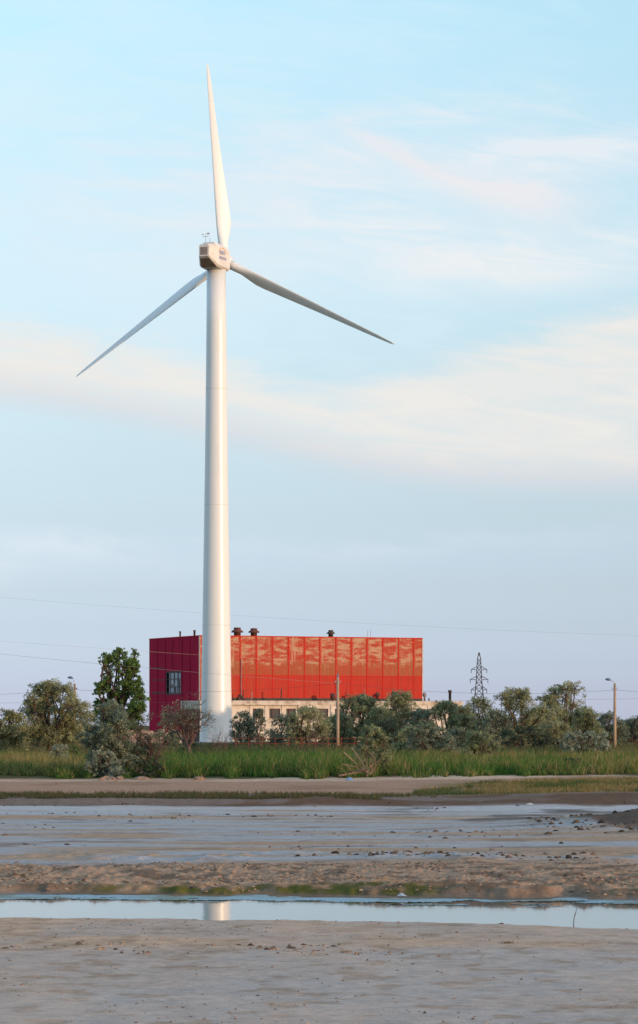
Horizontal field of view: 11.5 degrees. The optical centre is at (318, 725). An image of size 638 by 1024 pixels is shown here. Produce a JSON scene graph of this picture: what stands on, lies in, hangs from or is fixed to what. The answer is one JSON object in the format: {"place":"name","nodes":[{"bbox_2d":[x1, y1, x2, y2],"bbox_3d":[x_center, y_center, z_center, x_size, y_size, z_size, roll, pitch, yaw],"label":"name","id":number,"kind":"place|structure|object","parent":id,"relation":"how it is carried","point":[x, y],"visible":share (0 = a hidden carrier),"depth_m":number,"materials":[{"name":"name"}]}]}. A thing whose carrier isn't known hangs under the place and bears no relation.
{"place":"outdoors","nodes":[
{"label":"outdoors","id":0,"kind":"place"},
{"bbox_2d":[5,641,307,661],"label":"power cable","id":1,"kind":"object","parent":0,"point":[148,651],"visible":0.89,"depth_m":426.06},
{"bbox_2d":[0,789,437,799],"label":"bank grass","id":2,"kind":"structure","parent":0,"point":[164,795],"depth_m":94.96,"materials":[{"name":"green plant"}]},
{"bbox_2d":[0,726,637,1023],"bbox_3d":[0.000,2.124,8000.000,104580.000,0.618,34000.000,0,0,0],"label":"ground","id":3,"kind":"structure","parent":0,"point":[94,840],"depth_m":43.03,"materials":[{"name":"grey soil"}]},
{"bbox_2d":[0,707,30,753],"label":"olive tree","id":4,"kind":"object","parent":3,"relation":"on","point":[8,734],"visible":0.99,"depth_m":231.51,"materials":[{"name":"green plant"}]},
{"bbox_2d":[14,678,93,751],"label":"olive tree","id":5,"kind":"object","parent":3,"relation":"on","point":[57,730],"visible":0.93,"depth_m":244.10,"materials":[{"name":"green plant"}]},
{"bbox_2d":[49,744,68,759],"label":"silver bush","id":6,"kind":"object","parent":3,"relation":"on","point":[61,748],"visible":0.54,"depth_m":167.85,"materials":[{"name":"green plant"}]},
{"bbox_2d":[68,676,76,718],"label":"street lamp","id":7,"kind":"object","parent":3,"relation":"on","point":[70,677],"visible":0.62,"depth_m":311.91,"materials":[{"name":"grey metal"}]},
{"bbox_2d":[67,745,80,756],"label":"shrub","id":8,"kind":"object","parent":3,"relation":"on","point":[74,748],"visible":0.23,"depth_m":189.99,"materials":[{"name":"green plant"}]},
{"bbox_2d":[70,710,98,748],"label":"olive tree","id":9,"kind":"object","parent":3,"relation":"on","point":[86,720],"visible":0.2,"depth_m":289.82,"materials":[{"name":"green plant"}]},
{"bbox_2d":[84,749,128,776],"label":"silver bush","id":10,"kind":"object","parent":3,"relation":"on","point":[108,768],"visible":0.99,"depth_m":137.81,"materials":[{"name":"green plant"}]},
{"bbox_2d":[73,699,148,771],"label":"olive bush","id":11,"kind":"object","parent":3,"relation":"on","point":[109,736],"visible":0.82,"depth_m":139.29,"materials":[{"name":"green plant"}]},
{"bbox_2d":[91,647,150,734],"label":"poplar tree","id":12,"kind":"object","parent":3,"relation":"on","point":[120,697],"visible":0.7,"depth_m":384.21,"materials":[{"name":"green plant"}]},
{"bbox_2d":[133,776,149,778],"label":"stone","id":13,"kind":"object","parent":3,"relation":"on","point":[141,777],"visible":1,"depth_m":134.97,"materials":[{"name":"beige stone"}]},
{"bbox_2d":[129,758,165,777],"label":"shrub","id":14,"kind":"object","parent":3,"relation":"on","point":[143,772],"visible":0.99,"depth_m":137.38,"materials":[{"name":"green plant"}]},
{"bbox_2d":[125,710,179,770],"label":"twiggy shrub","id":15,"kind":"object","parent":3,"relation":"on","point":[144,739],"visible":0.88,"depth_m":140.82,"materials":[{"name":"brown plant"}]},
{"bbox_2d":[124,729,181,742],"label":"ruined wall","id":16,"kind":"structure","parent":3,"relation":"on","point":[143,731],"depth_m":397.79,"materials":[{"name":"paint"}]},
{"bbox_2d":[154,713,182,752],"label":"shrub","id":17,"kind":"object","parent":3,"relation":"on","point":[173,734],"visible":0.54,"depth_m":221.88,"materials":[{"name":"green plant"}]},
{"bbox_2d":[147,691,215,752],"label":"bare tree","id":18,"kind":"object","parent":3,"relation":"on","point":[182,718],"visible":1,"depth_m":204.68,"materials":[{"name":"brown plant"}]},
{"bbox_2d":[177,743,206,753],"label":"shrub","id":19,"kind":"object","parent":3,"relation":"on","point":[194,745],"visible":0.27,"depth_m":213.91,"materials":[{"name":"green plant"}]},
{"bbox_2d":[194,776,204,779],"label":"stone","id":20,"kind":"object","parent":3,"relation":"on","point":[199,778],"visible":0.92,"depth_m":133.17,"materials":[{"name":"beige stone"}]},
{"bbox_2d":[204,728,240,750],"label":"twiggy shrub","id":21,"kind":"object","parent":3,"relation":"on","point":[218,746],"visible":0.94,"depth_m":261.86,"materials":[{"name":"plant"}]},
{"bbox_2d":[76,63,394,742],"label":"wind turbine","id":22,"kind":"object","parent":3,"relation":"on","point":[216,261],"visible":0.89,"depth_m":398.82,"materials":[{"name":"metal"}]},
{"bbox_2d":[228,710,260,745],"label":"shrub","id":23,"kind":"object","parent":3,"relation":"on","point":[249,729],"visible":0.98,"depth_m":344.51,"materials":[{"name":"green plant"}]},
{"bbox_2d":[250,708,267,745],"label":"shrub","id":24,"kind":"object","parent":3,"relation":"on","point":[261,720],"visible":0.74,"depth_m":349.83,"materials":[{"name":"green plant"}]},
{"bbox_2d":[263,713,297,745],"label":"shrub","id":25,"kind":"object","parent":3,"relation":"on","point":[281,737],"visible":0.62,"depth_m":344.69,"materials":[{"name":"green plant"}]},
{"bbox_2d":[235,738,358,748],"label":"pipe fence","id":26,"kind":"object","parent":3,"relation":"on","point":[301,743],"visible":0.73,"depth_m":290.88,"materials":[{"name":"red metal"}]},
{"bbox_2d":[149,627,462,741],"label":"industrial hall","id":27,"kind":"structure","parent":3,"relation":"on","point":[381,664],"depth_m":447.16,"materials":[{"name":"metal"}]},
{"bbox_2d":[166,671,180,694],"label":"window","id":28,"kind":"structure","parent":27,"relation":"in","point":[173,678],"depth_m":449.49,"materials":[{"name":"glass"}]},
{"bbox_2d":[269,709,279,717],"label":"window","id":29,"kind":"structure","parent":27,"relation":"in","point":[272,712],"depth_m":438.11,"materials":[{"name":"grey glass"}]},
{"bbox_2d":[286,709,295,715],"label":"window","id":30,"kind":"structure","parent":27,"relation":"in","point":[288,711],"depth_m":439.18,"materials":[{"name":"grey glass"}]},
{"bbox_2d":[319,709,327,717],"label":"window","id":31,"kind":"structure","parent":27,"relation":"in","point":[325,711],"depth_m":441.33,"materials":[{"name":"grey glass"}]},
{"bbox_2d":[284,704,333,745],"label":"olive tree","id":32,"kind":"object","parent":3,"relation":"on","point":[298,733],"visible":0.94,"depth_m":317.73,"materials":[{"name":"green plant"}]},
{"bbox_2d":[304,727,330,748],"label":"twiggy shrub","id":33,"kind":"object","parent":3,"relation":"on","point":[310,738],"visible":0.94,"depth_m":299.87,"materials":[{"name":"brown plant"}]},
{"bbox_2d":[0,744,637,779],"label":"tall grass","id":34,"kind":"structure","parent":3,"relation":"on","point":[323,764],"depth_m":144.01,"materials":[{"name":"green plant"}]},
{"bbox_2d":[0,791,637,1023],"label":"clods","id":35,"kind":"object","parent":3,"relation":"on","point":[289,946],"visible":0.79,"depth_m":47.47,"materials":[{"name":"soil"}]},
{"bbox_2d":[0,741,637,756],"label":"meadow grass","id":36,"kind":"structure","parent":3,"relation":"on","point":[623,746],"depth_m":270.85,"materials":[{"name":"green plant"}]},
{"bbox_2d":[316,717,342,742],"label":"shrub","id":37,"kind":"object","parent":3,"relation":"on","point":[320,740],"visible":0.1,"depth_m":351.47,"materials":[{"name":"green plant"}]},
{"bbox_2d":[335,674,340,747],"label":"utility pole","id":38,"kind":"object","parent":3,"relation":"on","point":[337,682],"visible":0.94,"depth_m":299.88,"materials":[{"name":"brown wood"}]},
{"bbox_2d":[5,654,325,682],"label":"power cable","id":39,"kind":"object","parent":38,"relation":"attached to","point":[174,670],"visible":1,"depth_m":307.01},
{"bbox_2d":[88,684,327,691],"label":"power cable","id":40,"kind":"object","parent":38,"relation":"attached to","point":[219,691],"visible":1,"depth_m":304.23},
{"bbox_2d":[346,684,609,693],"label":"power cable","id":41,"kind":"object","parent":38,"relation":"attached to","point":[478,693],"visible":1,"depth_m":299.99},
{"bbox_2d":[320,712,357,746],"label":"olive tree","id":42,"kind":"object","parent":3,"relation":"on","point":[344,725],"visible":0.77,"depth_m":321.73,"materials":[{"name":"green plant"}]},
{"bbox_2d":[334,692,381,744],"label":"olive tree","id":43,"kind":"object","parent":3,"relation":"on","point":[358,700],"visible":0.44,"depth_m":333.92,"materials":[{"name":"green plant"}]},
{"bbox_2d":[338,747,382,776],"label":"dead branches","id":44,"kind":"object","parent":3,"relation":"on","point":[366,769],"visible":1,"depth_m":136.47,"materials":[{"name":"brown wood"}]},
{"bbox_2d":[351,723,392,769],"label":"olive bush","id":45,"kind":"object","parent":3,"relation":"on","point":[380,738],"visible":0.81,"depth_m":142.83,"materials":[{"name":"green plant"}]},
{"bbox_2d":[361,705,393,744],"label":"olive tree","id":46,"kind":"object","parent":3,"relation":"on","point":[381,713],"visible":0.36,"depth_m":317.68,"materials":[{"name":"green plant"}]},
{"bbox_2d":[364,717,410,745],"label":"shrub","id":47,"kind":"object","parent":3,"relation":"on","point":[393,727],"visible":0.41,"depth_m":299.46,"materials":[{"name":"green plant"}]},
{"bbox_2d":[378,689,421,738],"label":"olive tree","id":48,"kind":"object","parent":3,"relation":"on","point":[398,701],"visible":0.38,"depth_m":331.43,"materials":[{"name":"green plant"}]},
{"bbox_2d":[388,724,417,753],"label":"olive bush","id":49,"kind":"object","parent":3,"relation":"on","point":[401,736],"visible":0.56,"depth_m":224.75,"materials":[{"name":"green plant"}]},
{"bbox_2d":[402,707,438,742],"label":"olive tree","id":50,"kind":"object","parent":3,"relation":"on","point":[419,714],"visible":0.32,"depth_m":321.59,"materials":[{"name":"green plant"}]},
{"bbox_2d":[405,723,459,752],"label":"shrub","id":51,"kind":"object","parent":3,"relation":"on","point":[417,741],"visible":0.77,"depth_m":214.58,"materials":[{"name":"green plant"}]},
{"bbox_2d":[418,699,476,744],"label":"olive tree","id":52,"kind":"object","parent":3,"relation":"on","point":[440,708],"visible":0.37,"depth_m":317.44,"materials":[{"name":"green plant"}]},
{"bbox_2d":[435,727,477,751],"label":"olive bush","id":53,"kind":"object","parent":3,"relation":"on","point":[459,731],"visible":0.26,"depth_m":219.63,"materials":[{"name":"green plant"}]},
{"bbox_2d":[446,703,479,745],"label":"olive tree","id":54,"kind":"object","parent":3,"relation":"on","point":[464,714],"visible":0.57,"depth_m":311.48,"materials":[{"name":"green plant"}]},
{"bbox_2d":[470,652,487,717],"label":"lattice pylon","id":55,"kind":"object","parent":3,"relation":"on","point":[475,687],"visible":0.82,"depth_m":1099.32,"materials":[{"name":"metal"}]},
{"bbox_2d":[463,696,495,730],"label":"olive tree","id":56,"kind":"object","parent":3,"relation":"on","point":[479,702],"visible":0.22,"depth_m":324.57,"materials":[{"name":"green plant"}]},
{"bbox_2d":[459,730,500,757],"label":"olive bush","id":57,"kind":"object","parent":3,"relation":"on","point":[477,737],"visible":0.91,"depth_m":184.66,"materials":[{"name":"green plant"}]},
{"bbox_2d":[478,726,508,748],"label":"twiggy shrub","id":58,"kind":"object","parent":3,"relation":"on","point":[500,741],"visible":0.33,"depth_m":275.19,"materials":[{"name":"green plant"}]},
{"bbox_2d":[483,706,516,747],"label":"olive tree","id":59,"kind":"object","parent":3,"relation":"on","point":[493,717],"visible":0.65,"depth_m":307.72,"materials":[{"name":"green plant"}]},
{"bbox_2d":[480,686,557,745],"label":"olive tree","id":60,"kind":"object","parent":3,"relation":"on","point":[521,696],"visible":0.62,"depth_m":311.13,"materials":[{"name":"green plant"}]},
{"bbox_2d":[500,725,556,748],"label":"shrub","id":61,"kind":"object","parent":3,"relation":"on","point":[547,739],"visible":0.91,"depth_m":289.46,"materials":[{"name":"green plant"}]},
{"bbox_2d":[527,703,564,745],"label":"olive tree","id":62,"kind":"object","parent":3,"relation":"on","point":[552,713],"visible":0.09,"depth_m":317.85,"materials":[{"name":"green plant"}]},
{"bbox_2d":[537,719,574,748],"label":"olive bush","id":63,"kind":"object","parent":3,"relation":"on","point":[553,728],"visible":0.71,"depth_m":291.49,"materials":[{"name":"green plant"}]},
{"bbox_2d":[535,681,597,734],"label":"olive tree","id":64,"kind":"object","parent":3,"relation":"on","point":[561,711],"visible":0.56,"depth_m":344.26,"materials":[{"name":"green plant"}]},
{"bbox_2d":[564,757,584,764],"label":"shrub","id":65,"kind":"object","parent":3,"relation":"on","point":[574,760],"visible":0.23,"depth_m":158.00,"materials":[{"name":"green plant"}]},
{"bbox_2d":[561,706,606,744],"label":"olive tree","id":66,"kind":"object","parent":3,"relation":"on","point":[587,717],"visible":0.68,"depth_m":329.37,"materials":[{"name":"green plant"}]},
{"bbox_2d":[557,729,613,753],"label":"silver bush","id":67,"kind":"object","parent":3,"relation":"on","point":[565,744],"visible":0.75,"depth_m":224.69,"materials":[{"name":"green plant"}]},
{"bbox_2d":[590,709,630,744],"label":"olive tree","id":68,"kind":"object","parent":3,"relation":"on","point":[607,718],"visible":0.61,"depth_m":339.29,"materials":[{"name":"green plant"}]},
{"bbox_2d":[605,678,617,746],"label":"street lamp","id":69,"kind":"object","parent":3,"relation":"on","point":[614,719],"visible":0.95,"depth_m":299.89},
{"bbox_2d":[604,719,637,743],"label":"shrub","id":70,"kind":"object","parent":3,"relation":"on","point":[631,729],"visible":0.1,"depth_m":365.64,"materials":[{"name":"green plant"}]},
{"bbox_2d":[617,715,637,744],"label":"olive tree","id":71,"kind":"object","parent":3,"relation":"on","point":[634,721],"visible":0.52,"depth_m":349.81,"materials":[{"name":"green plant"}]},
{"bbox_2d":[0,897,637,928],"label":"water","id":72,"kind":"structure","parent":0,"point":[600,915],"depth_m":39.85,"materials":[{"name":"blue liquid"}]},
{"bbox_2d":[0,894,637,906],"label":"algae scum","id":73,"kind":"object","parent":72,"relation":"on","point":[186,897],"visible":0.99,"depth_m":42.59,"materials":[{"name":"green plant"}]},
{"bbox_2d":[0,0,637,725],"label":"sky","id":74,"kind":"structure","parent":0,"point":[455,182],"materials":[{"name":"blue"}]},
{"bbox_2d":[161,699,579,702],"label":"power cable","id":75,"kind":"object","parent":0,"point":[200,702],"visible":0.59,"depth_m":419.99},
{"bbox_2d":[412,776,637,795],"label":"dry grass","id":76,"kind":"structure","parent":0,"point":[553,785],"depth_m":107.61,"materials":[{"name":"plant"}]}
]}

